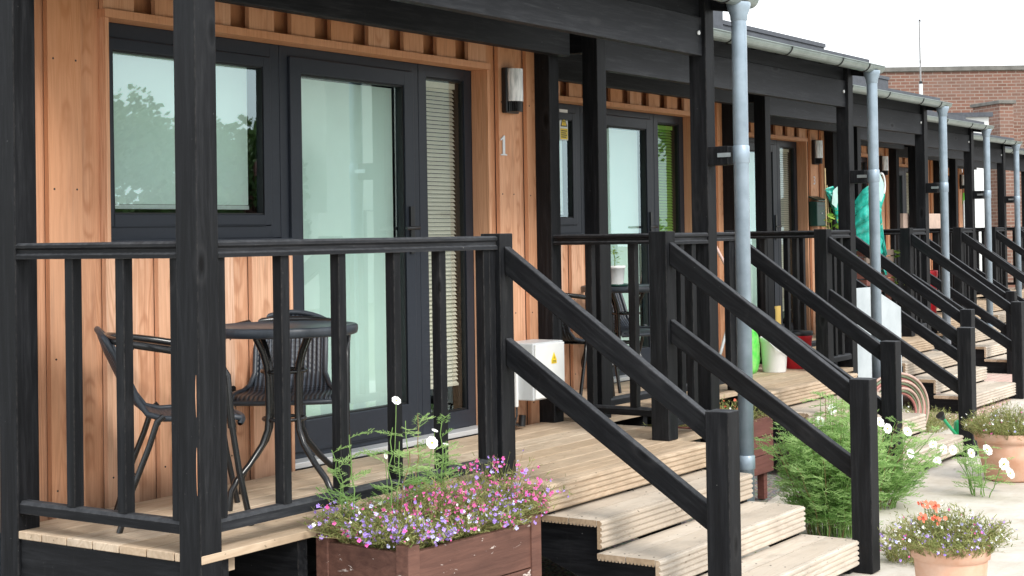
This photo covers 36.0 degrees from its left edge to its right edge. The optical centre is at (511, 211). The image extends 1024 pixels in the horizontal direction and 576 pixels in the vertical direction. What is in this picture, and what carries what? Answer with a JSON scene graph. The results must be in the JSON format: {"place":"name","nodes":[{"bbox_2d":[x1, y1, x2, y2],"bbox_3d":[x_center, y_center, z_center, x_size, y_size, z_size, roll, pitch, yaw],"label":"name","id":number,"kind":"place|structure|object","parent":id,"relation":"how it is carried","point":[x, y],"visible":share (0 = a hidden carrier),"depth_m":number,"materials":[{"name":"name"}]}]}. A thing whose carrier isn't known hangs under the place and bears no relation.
{"place":"outdoors","nodes":[
{"label":"outdoors","id":0,"kind":"place"},
{"bbox_2d":[719,332,724,354],"bbox_3d":[1.594,0.779,12.193,0.270,0.867,0.619,-1,-1,34],"label":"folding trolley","id":1,"kind":"object","parent":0,"point":[722,346],"depth_m":11.99,"materials":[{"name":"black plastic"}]},
{"bbox_2d":[541,349,956,575],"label":"gravel strip","id":2,"kind":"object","parent":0,"point":[550,568],"depth_m":9.42,"materials":[{"name":"grey gravel"}]},
{"bbox_2d":[0,0,758,575],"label":"terraced house","id":3,"kind":"structure","parent":2,"relation":"on","point":[194,130],"depth_m":7.01,"materials":[{"name":"black wood"}]},
{"bbox_2d":[94,326,252,533],"bbox_3d":[-1.286,0.794,5.950,0.557,0.734,0.553,-1,-1,-15],"label":"bistro chair","id":4,"kind":"object","parent":3,"relation":"on","point":[157,412],"visible":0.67,"depth_m":5.75,"materials":[{"name":"metal"}]},
{"bbox_2d":[109,22,291,241],"bbox_3d":[-1.373,-0.312,6.759,0.120,0.909,1.135,-1,-1,34],"label":"window","id":5,"kind":"structure","parent":3,"relation":"in","point":[141,59],"depth_m":6.71,"materials":[{"name":"glass"}]},
{"bbox_2d":[226,321,357,510],"bbox_3d":[-0.909,0.806,6.296,0.596,0.704,0.596,-1,-1,34],"label":"bistro table","id":6,"kind":"object","parent":3,"relation":"on","point":[259,333],"visible":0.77,"depth_m":6.22,"materials":[{"name":"metal"}]},
{"bbox_2d":[232,310,351,482],"bbox_3d":[-0.959,0.800,6.738,0.553,0.734,0.557,-1,-1,-3],"label":"bistro chair","id":7,"kind":"object","parent":3,"relation":"on","point":[317,386],"visible":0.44,"depth_m":6.86,"materials":[{"name":"black metal"}]},
{"bbox_2d":[15,232,708,533],"bbox_3d":[-0.377,0.605,7.026,0.918,0.981,3.743,-1,-1,34],"label":"porch railing","id":8,"kind":"object","parent":3,"relation":"attached to","point":[124,254],"visible":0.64,"depth_m":5.71,"materials":[{"name":"black wood"}]},
{"bbox_2d":[278,45,477,468],"bbox_3d":[-0.624,0.206,7.835,0.155,1.936,1.570,-1,-1,34],"label":"door","id":9,"kind":"structure","parent":3,"relation":"in","point":[336,175],"depth_m":7.73,"materials":[{"name":"glass"}]},
{"bbox_2d":[417,64,475,434],"bbox_3d":[-0.367,0.196,8.305,0.070,1.910,0.471,-1,-1,34],"label":"side window","id":10,"kind":"structure","parent":3,"relation":"in","point":[439,199],"depth_m":8.38,"materials":[{"name":"plastic"}]},
{"bbox_2d":[500,136,506,155],"bbox_3d":[-0.045,-0.357,8.556,0.004,0.108,0.062,-1,-1,34],"label":"house number","id":11,"kind":"object","parent":3,"relation":"attached to","point":[503,144],"visible":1,"depth_m":8.55,"materials":[{"name":"silver metal"}]},
{"bbox_2d":[501,67,522,113],"bbox_3d":[0.014,-0.657,8.579,0.091,0.247,0.124,-1,-1,34],"label":"wall lamp","id":12,"kind":"object","parent":3,"relation":"attached to","point":[512,90],"visible":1,"depth_m":8.54,"materials":[{"name":"silver metal"}]},
{"bbox_2d":[514,339,564,426],"bbox_3d":[0.108,0.933,8.500,0.211,0.458,0.361,-1,-1,34],"label":"meter box","id":13,"kind":"object","parent":3,"relation":"on","point":[549,354],"visible":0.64,"depth_m":8.43,"materials":[{"name":"white plastic"}]},
{"bbox_2d":[534,342,564,399],"bbox_3d":[0.203,0.854,8.472,0.012,0.289,0.287,-1,-1,34],"label":"door","id":14,"kind":"structure","parent":13,"relation":"in","point":[543,352],"depth_m":8.48,"materials":[{"name":"white plastic"}]},
{"bbox_2d":[316,514,541,575],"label":"wooden planter","id":15,"kind":"object","parent":2,"relation":"on","point":[506,551],"visible":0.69,"depth_m":5.63,"materials":[{"name":"wood"}]},
{"bbox_2d":[315,428,379,541],"bbox_3d":[-0.595,0.985,5.684,0.234,0.423,0.293,-1,-1,-9],"label":"cosmos plant","id":16,"kind":"object","parent":15,"relation":"in","point":[330,471],"visible":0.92,"depth_m":5.65,"materials":[{"name":"green plant"}]},
{"bbox_2d":[359,396,435,524],"bbox_3d":[-0.423,0.936,5.745,0.283,0.517,0.252,0,-1,-32],"label":"cosmos plant","id":17,"kind":"object","parent":15,"relation":"in","point":[396,400],"visible":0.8,"depth_m":5.74,"materials":[{"name":"green plant"}]},
{"bbox_2d":[380,413,446,504],"bbox_3d":[-0.360,0.978,5.925,0.242,0.436,0.298,-1,-1,34],"label":"cosmos plant","id":18,"kind":"object","parent":15,"relation":"in","point":[431,443],"visible":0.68,"depth_m":5.89,"materials":[{"name":"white plant"}]},
{"bbox_2d":[297,474,559,550],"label":"lobelia plants","id":19,"kind":"object","parent":15,"relation":"on","point":[420,523],"visible":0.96,"depth_m":5.69,"materials":[{"name":"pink plant"}]},
{"bbox_2d":[414,413,466,508],"bbox_3d":[-0.281,0.986,5.986,0.212,0.419,0.277,-1,-1,34],"label":"cosmos plant","id":20,"kind":"object","parent":15,"relation":"in","point":[442,457],"visible":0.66,"depth_m":6.01,"materials":[{"name":"green plant"}]},
{"bbox_2d":[440,447,571,529],"bbox_3d":[-0.129,1.058,6.078,0.563,0.296,0.546,-2,-1,38],"label":"lobelia spray","id":21,"kind":"object","parent":15,"relation":"in","point":[493,481],"visible":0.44,"depth_m":6.05,"materials":[{"name":"pink plant"}]},
{"bbox_2d":[558,11,885,500],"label":"terraced house","id":22,"kind":"structure","parent":2,"relation":"on","point":[625,158],"depth_m":11.36,"materials":[{"name":"black wood"}]},
{"bbox_2d":[559,109,567,140],"bbox_3d":[0.352,-0.588,10.715,0.004,0.210,0.104,-1,-1,34],"label":"warning sign","id":23,"kind":"object","parent":22,"relation":"attached to","point":[563,124],"visible":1,"depth_m":10.71,"materials":[{"name":"yellow paper"}]},
{"bbox_2d":[559,103,584,234],"bbox_3d":[0.166,-0.281,10.429,0.120,0.909,1.135,-1,-1,34],"label":"window","id":24,"kind":"structure","parent":22,"relation":"in","point":[571,224],"depth_m":10.80,"materials":[{"name":"plastic"}]},
{"bbox_2d":[562,293,614,395],"bbox_3d":[0.273,0.826,9.710,0.553,0.734,0.557,-1,-1,29],"label":"bistro chair","id":25,"kind":"object","parent":22,"relation":"on","point":[568,337],"visible":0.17,"depth_m":9.51,"materials":[{"name":"black metal"}]},
{"bbox_2d":[580,284,649,366],"bbox_3d":[0.753,0.841,10.365,0.596,0.704,0.596,-1,-1,34],"label":"bistro table","id":26,"kind":"object","parent":22,"relation":"on","point":[643,290],"visible":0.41,"depth_m":10.28,"materials":[{"name":"black metal"}]},
{"bbox_2d":[611,249,627,286],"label":"potted seedling","id":27,"kind":"object","parent":26,"relation":"on","point":[617,275],"visible":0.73,"depth_m":10.28,"materials":[{"name":"white plastic"}]},
{"bbox_2d":[581,293,649,392],"bbox_3d":[0.756,0.833,10.690,0.553,0.734,0.557,0,-1,-36],"label":"bistro chair","id":28,"kind":"object","parent":22,"relation":"on","point":[644,329],"visible":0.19,"depth_m":10.79,"materials":[{"name":"black metal"}]},
{"bbox_2d":[580,106,657,382],"bbox_3d":[0.915,0.237,11.505,0.155,1.936,1.570,-1,-1,34],"label":"door","id":29,"kind":"structure","parent":22,"relation":"in","point":[622,156],"depth_m":11.53,"materials":[{"name":"glass"}]},
{"bbox_2d":[653,114,683,232],"bbox_3d":[1.172,0.227,11.975,0.070,1.910,0.471,-1,-1,34],"label":"side window","id":30,"kind":"structure","parent":22,"relation":"in","point":[676,123],"depth_m":12.06,"materials":[{"name":"plastic"}]},
{"bbox_2d":[609,230,851,404],"bbox_3d":[1.191,0.636,10.738,0.918,0.981,3.643,-1,-1,34],"label":"porch railing","id":31,"kind":"object","parent":22,"relation":"attached to","point":[728,240],"visible":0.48,"depth_m":11.77,"materials":[{"name":"black wood"}]},
{"bbox_2d":[717,247,761,336],"bbox_3d":[1.833,0.706,11.953,0.604,0.985,0.178,-1,-1,-14],"label":"broom","id":32,"kind":"object","parent":22,"relation":"on","point":[720,255],"depth_m":11.96,"materials":[{"name":"white"}]},
{"bbox_2d":[752,329,760,373],"bbox_3d":[1.706,1.023,11.634,0.212,0.345,0.345,-1,-1,34],"label":"compost bag","id":33,"kind":"object","parent":22,"relation":"on","point":[756,358],"visible":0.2,"depth_m":11.59,"materials":[{"name":"plastic"}]},
{"bbox_2d":[760,337,786,372],"bbox_3d":[1.954,1.063,11.695,0.228,0.260,0.216,-1,-1,34],"label":"bucket","id":34,"kind":"object","parent":22,"relation":"on","point":[774,359],"visible":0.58,"depth_m":11.62,"materials":[{"name":"white plastic"}]},
{"bbox_2d":[786,330,812,368],"bbox_3d":[2.169,1.051,11.996,0.248,0.286,0.248,-1,-1,34],"label":"bucket","id":35,"kind":"object","parent":22,"relation":"on","point":[805,336],"visible":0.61,"depth_m":11.90,"materials":[{"name":"red plastic"}]},
{"bbox_2d":[678,415,773,498],"bbox_3d":[1.204,1.472,9.228,0.380,0.491,0.730,-1,-1,34],"label":"raised planter","id":36,"kind":"object","parent":2,"relation":"on","point":[764,464],"visible":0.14,"depth_m":9.34,"materials":[{"name":"wood"}]},
{"bbox_2d":[644,397,768,426],"bbox_3d":[1.194,1.161,9.217,0.591,0.198,0.908,-1,-1,34],"label":"herb patch","id":37,"kind":"object","parent":36,"relation":"on","point":[722,406],"visible":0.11,"depth_m":9.33,"materials":[{"name":"green plant"}]},
{"bbox_2d":[723,20,952,366],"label":"terraced house","id":38,"kind":"structure","parent":2,"relation":"on","point":[783,169],"depth_m":15.49,"materials":[{"name":"black wood"}]},
{"bbox_2d":[749,137,781,333],"bbox_3d":[2.324,0.253,14.986,0.149,1.910,1.049,-1,-1,34],"label":"door","id":39,"kind":"structure","parent":38,"relation":"in","point":[775,225],"depth_m":15.21,"materials":[{"name":"plastic"}]},
{"bbox_2d":[774,306,780,323],"bbox_3d":[2.181,1.000,13.066,0.016,0.420,0.230,-1,-1,34],"label":"cardboard box","id":40,"kind":"object","parent":38,"relation":"on","point":[778,314],"visible":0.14,"depth_m":13.12,"materials":[{"name":"yellow cardboard"}]},
{"bbox_2d":[777,140,797,329],"bbox_3d":[2.712,0.257,15.645,0.070,1.910,0.472,-1,-1,34],"label":"side window","id":41,"kind":"structure","parent":38,"relation":"in","point":[791,173],"depth_m":15.73,"materials":[{"name":"plastic"}]},
{"bbox_2d":[808,196,826,225],"bbox_3d":[3.086,-0.001,15.867,0.110,0.305,0.244,-1,-1,34],"label":"letter box","id":42,"kind":"object","parent":38,"relation":"attached to","point":[817,213],"visible":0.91,"depth_m":15.79,"materials":[{"name":"green paint"}]},
{"bbox_2d":[812,140,822,164],"bbox_3d":[3.094,-0.596,15.919,0.091,0.247,0.124,-1,-1,34],"label":"wall lamp","id":43,"kind":"object","parent":38,"relation":"attached to","point":[817,151],"visible":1,"depth_m":15.88,"materials":[{"name":"silver metal"}]},
{"bbox_2d":[821,168,837,228],"bbox_3d":[2.889,0.226,14.234,0.303,1.380,0.435,-1,-1,21],"label":"vegetable plant","id":44,"kind":"object","parent":38,"relation":"on","point":[828,220],"visible":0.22,"depth_m":14.11,"materials":[{"name":"green plant"}]},
{"bbox_2d":[825,186,837,222],"bbox_3d":[2.932,-0.005,14.211,0.094,0.440,0.433,-1,-1,34],"label":"plant netting","id":45,"kind":"object","parent":44,"relation":"on","point":[832,193],"visible":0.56,"depth_m":14.10,"materials":[{"name":"teal plastic"}]},
{"bbox_2d":[772,229,926,346],"bbox_3d":[2.730,0.666,14.408,0.918,0.981,3.643,-1,-1,34],"label":"porch railing","id":46,"kind":"object","parent":38,"relation":"attached to","point":[918,233],"visible":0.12,"depth_m":13.19,"materials":[{"name":"black wood"}]},
{"bbox_2d":[856,249,899,299],"bbox_3d":[3.489,0.721,15.235,0.521,1.001,0.996,-1,-1,34],"label":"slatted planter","id":47,"kind":"object","parent":38,"relation":"on","point":[891,258],"visible":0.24,"depth_m":15.25,"materials":[{"name":"wood"}]},
{"bbox_2d":[855,172,886,275],"bbox_3d":[3.395,0.134,14.988,0.375,1.070,0.567,-1,-1,34],"label":"plant netting","id":48,"kind":"object","parent":47,"relation":"on","point":[862,215],"visible":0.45,"depth_m":14.78,"materials":[{"name":"green fabric"}]},
{"bbox_2d":[818,75,994,333],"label":"terraced house","id":49,"kind":"structure","parent":2,"relation":"on","point":[960,135],"depth_m":19.29,"materials":[{"name":"brown wood"}]},
{"bbox_2d":[861,157,867,279],"bbox_3d":[4.251,0.288,19.315,0.070,1.910,0.471,-1,-1,34],"label":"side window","id":50,"kind":"structure","parent":49,"relation":"in","point":[863,159],"depth_m":19.45,"materials":[{"name":"glass"}]},
{"bbox_2d":[879,156,888,175],"bbox_3d":[4.633,-0.566,19.589,0.091,0.247,0.124,-1,-1,34],"label":"wall lamp","id":51,"kind":"object","parent":49,"relation":"attached to","point":[883,164],"visible":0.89,"depth_m":19.55,"materials":[{"name":"silver plastic"}]},
{"bbox_2d":[863,228,972,308],"bbox_3d":[4.270,0.697,18.078,0.918,0.981,3.643,-1,-1,34],"label":"porch railing","id":52,"kind":"object","parent":49,"relation":"attached to","point":[937,231],"visible":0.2,"depth_m":19.22,"materials":[{"name":"black wood"}]},
{"bbox_2d":[918,19,922,94],"bbox_3d":[7.817,-0.892,30.016,0.068,5.530,0.065,0,-1,-29],"label":"vent pole","id":53,"kind":"object","parent":49,"relation":"attached to","point":[920,81],"visible":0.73,"depth_m":30.02,"materials":[{"name":"white plastic"}]},
{"bbox_2d":[930,270,937,312],"bbox_3d":[5.112,0.993,19.390,0.304,0.530,0.286,-1,-1,34],"label":"bucket","id":54,"kind":"object","parent":49,"relation":"on","point":[935,274],"visible":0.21,"depth_m":19.29,"materials":[{"name":"red plastic"}]},
{"bbox_2d":[899,110,1021,312],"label":"terraced house","id":55,"kind":"structure","parent":2,"relation":"on","point":[907,179],"depth_m":22.93,"materials":[{"name":"brown wood"}]},
{"bbox_2d":[899,167,904,212],"bbox_3d":[5.375,0.315,22.346,0.080,1.910,1.049,-1,-1,34],"label":"door","id":56,"kind":"structure","parent":55,"relation":"in","point":[901,169],"depth_m":22.67,"materials":[{"name":"plastic"}]},
{"bbox_2d":[904,167,908,212],"bbox_3d":[5.791,0.319,22.985,0.070,1.910,0.471,-1,-1,34],"label":"side window","id":57,"kind":"structure","parent":55,"relation":"in","point":[905,168],"depth_m":22.85,"materials":[{"name":"glass"}]},
{"bbox_2d":[900,213,940,227],"bbox_3d":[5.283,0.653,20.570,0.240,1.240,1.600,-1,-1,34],"label":"wooden trough","id":58,"kind":"object","parent":55,"relation":"on","point":[934,220],"visible":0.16,"depth_m":20.66,"materials":[{"name":"brown wood"}]},
{"bbox_2d":[932,227,1004,299],"bbox_3d":[5.809,0.728,21.748,0.918,0.981,3.643,-1,-1,34],"label":"porch railing","id":59,"kind":"object","parent":55,"relation":"attached to","point":[999,229],"visible":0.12,"depth_m":22.78,"materials":[{"name":"black wood"}]},
{"bbox_2d":[962,193,964,226],"bbox_3d":[6.667,0.360,23.224,0.047,1.269,0.393,-1,-1,17],"label":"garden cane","id":60,"kind":"object","parent":59,"relation":"attached to","point":[963,209],"visible":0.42,"depth_m":23.31,"materials":[{"name":"white"}]},
{"bbox_2d":[929,111,1023,298],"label":"terraced house","id":61,"kind":"structure","parent":2,"relation":"on","point":[955,171],"depth_m":25.36,"materials":[{"name":"brown wood"}]},
{"bbox_2d":[948,176,949,227],"bbox_3d":[7.331,0.349,26.655,0.070,1.910,0.471,-1,-1,34],"label":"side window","id":62,"kind":"structure","parent":61,"relation":"in","point":[948,176],"depth_m":26.79,"materials":[{"name":"glass"}]},
{"bbox_2d":[959,174,963,188],"bbox_3d":[7.712,-0.504,26.929,0.091,0.247,0.124,-1,-1,34],"label":"wall lamp","id":63,"kind":"object","parent":61,"relation":"attached to","point":[961,177],"visible":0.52,"depth_m":26.89,"materials":[{"name":"silver plastic"}]},
{"bbox_2d":[976,227,1023,284],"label":"porch railing","id":64,"kind":"object","parent":61,"relation":"attached to","point":[983,257],"visible":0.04,"depth_m":24.74,"materials":[{"name":"black wood"}]},
{"bbox_2d":[695,358,1023,575],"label":"path","id":65,"kind":"structure","parent":0,"point":[1005,501],"depth_m":9.05,"materials":[{"name":"concrete"}]},
{"bbox_2d":[481,231,879,575],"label":"porch steps","id":66,"kind":"structure","parent":65,"relation":"on","point":[725,530],"depth_m":6.75,"materials":[{"name":"black wood"}]},
{"bbox_2d":[754,390,900,537],"bbox_3d":[1.627,1.301,8.223,0.752,0.794,0.721,-1,-1,34],"label":"feathery shrub","id":67,"kind":"object","parent":65,"relation":"on","point":[823,487],"visible":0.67,"depth_m":8.18,"materials":[{"name":"green plant"}]},
{"bbox_2d":[767,403,913,503],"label":"path kerb","id":68,"kind":"structure","parent":65,"relation":"on","point":[775,499],"depth_m":9.37,"materials":[{"name":"concrete"}]},
{"bbox_2d":[725,229,976,472],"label":"porch steps","id":69,"kind":"structure","parent":65,"relation":"on","point":[827,304],"depth_m":11.00,"materials":[{"name":"black wood"}]},
{"bbox_2d":[856,287,902,408],"bbox_3d":[2.928,1.151,12.752,0.025,1.085,1.220,-1,-1,34],"label":"metal panel","id":70,"kind":"object","parent":65,"relation":"on","point":[891,315],"visible":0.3,"depth_m":12.66,"materials":[{"name":"white metal"}]},
{"bbox_2d":[817,404,956,509],"bbox_3d":[1.991,1.380,8.954,0.861,0.649,1.177,-1,-1,34],"label":"feathery shrub","id":71,"kind":"object","parent":65,"relation":"on","point":[899,482],"visible":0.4,"depth_m":8.98,"materials":[{"name":"green plant"}]},
{"bbox_2d":[877,372,929,431],"bbox_3d":[2.903,1.471,11.853,0.658,0.518,0.090,0,-1,-26],"label":"hose coil","id":72,"kind":"object","parent":65,"relation":"on","point":[912,389],"visible":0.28,"depth_m":11.91,"materials":[{"name":"beige rubber"}]},
{"bbox_2d":[880,511,928,565],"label":"edging flowers","id":73,"kind":"object","parent":65,"relation":"on","point":[893,556],"visible":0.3,"depth_m":7.56,"materials":[{"name":"green plant"}]},
{"bbox_2d":[902,402,957,432],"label":"border weeds","id":74,"kind":"object","parent":65,"relation":"on","point":[936,422],"visible":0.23,"depth_m":12.48,"materials":[{"name":"green plant"}]},
{"bbox_2d":[855,228,1023,412],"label":"porch steps","id":75,"kind":"structure","parent":65,"relation":"on","point":[945,357],"depth_m":14.65,"materials":[{"name":"black wood"}]},
{"bbox_2d":[936,411,958,434],"bbox_3d":[3.316,1.606,11.781,0.344,0.236,0.156,0,-1,-26],"label":"watering can","id":76,"kind":"object","parent":65,"relation":"on","point":[941,416],"visible":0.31,"depth_m":11.75,"materials":[{"name":"green plastic"}]},
{"bbox_2d":[911,539,990,575],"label":"terracotta pot","id":77,"kind":"object","parent":65,"relation":"on","point":[927,564],"visible":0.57,"depth_m":6.23,"materials":[{"name":"ceramic"}]},
{"bbox_2d":[917,500,946,538],"bbox_3d":[1.687,1.273,6.352,0.115,0.213,0.212,-1,-1,9],"label":"geranium","id":78,"kind":"object","parent":77,"relation":"in","point":[934,506],"visible":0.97,"depth_m":6.34,"materials":[{"name":"orange plant"}]},
{"bbox_2d":[877,499,1018,559],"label":"bedding plants","id":79,"kind":"object","parent":77,"relation":"on","point":[967,537],"visible":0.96,"depth_m":6.31,"materials":[{"name":"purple plant"}]},
{"bbox_2d":[913,227,1023,373],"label":"porch steps","id":80,"kind":"structure","parent":65,"relation":"on","point":[997,356],"depth_m":17.52,"materials":[{"name":"black wood"}]},
{"bbox_2d":[950,438,1014,497],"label":"daisies","id":81,"kind":"object","parent":65,"relation":"on","point":[1003,463],"visible":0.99,"depth_m":9.41,"materials":[{"name":"green plant"}]},
{"bbox_2d":[963,227,1023,335],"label":"porch steps","id":82,"kind":"structure","parent":65,"relation":"on","point":[999,313],"depth_m":22.43,"materials":[{"name":"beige wood"}]},
{"bbox_2d":[974,428,1023,481],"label":"terracotta pot","id":83,"kind":"object","parent":65,"relation":"on","point":[1012,446],"visible":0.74,"depth_m":9.85,"materials":[{"name":"ceramic"}]},
{"bbox_2d":[960,397,1023,439],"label":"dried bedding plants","id":84,"kind":"object","parent":83,"relation":"on","point":[1007,424],"visible":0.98,"depth_m":9.98,"materials":[{"name":"green plant"}]},
{"bbox_2d":[1007,226,1023,298],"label":"porch steps","id":85,"kind":"structure","parent":65,"relation":"on","point":[1022,236],"depth_m":26.29,"materials":[{"name":"beige wood"}]},
{"bbox_2d":[723,0,1023,66],"label":"sky","id":86,"kind":"structure","parent":0,"point":[882,32],"materials":[{"name":"white"}]},
{"bbox_2d":[880,65,1023,147],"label":"brick building","id":87,"kind":"structure","parent":0,"point":[962,89],"depth_m":40.05,"materials":[{"name":"brick"}]},
{"bbox_2d":[902,373,1011,420],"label":"block paving","id":88,"kind":"structure","parent":0,"point":[994,377],"depth_m":14.61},
{"bbox_2d":[947,112,992,270],"bbox_3d":[10.148,-0.092,36.505,1.100,4.150,3.200,-1,-1,0],"label":"white cabin","id":89,"kind":"object","parent":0,"point":[979,179],"visible":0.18,"depth_m":35.00,"materials":[{"name":"plastic"}]},
{"bbox_2d":[970,100,1021,288],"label":"brick pier","id":90,"kind":"structure","parent":0,"point":[1004,120],"depth_m":37.11,"materials":[{"name":"brick"}]}
]}

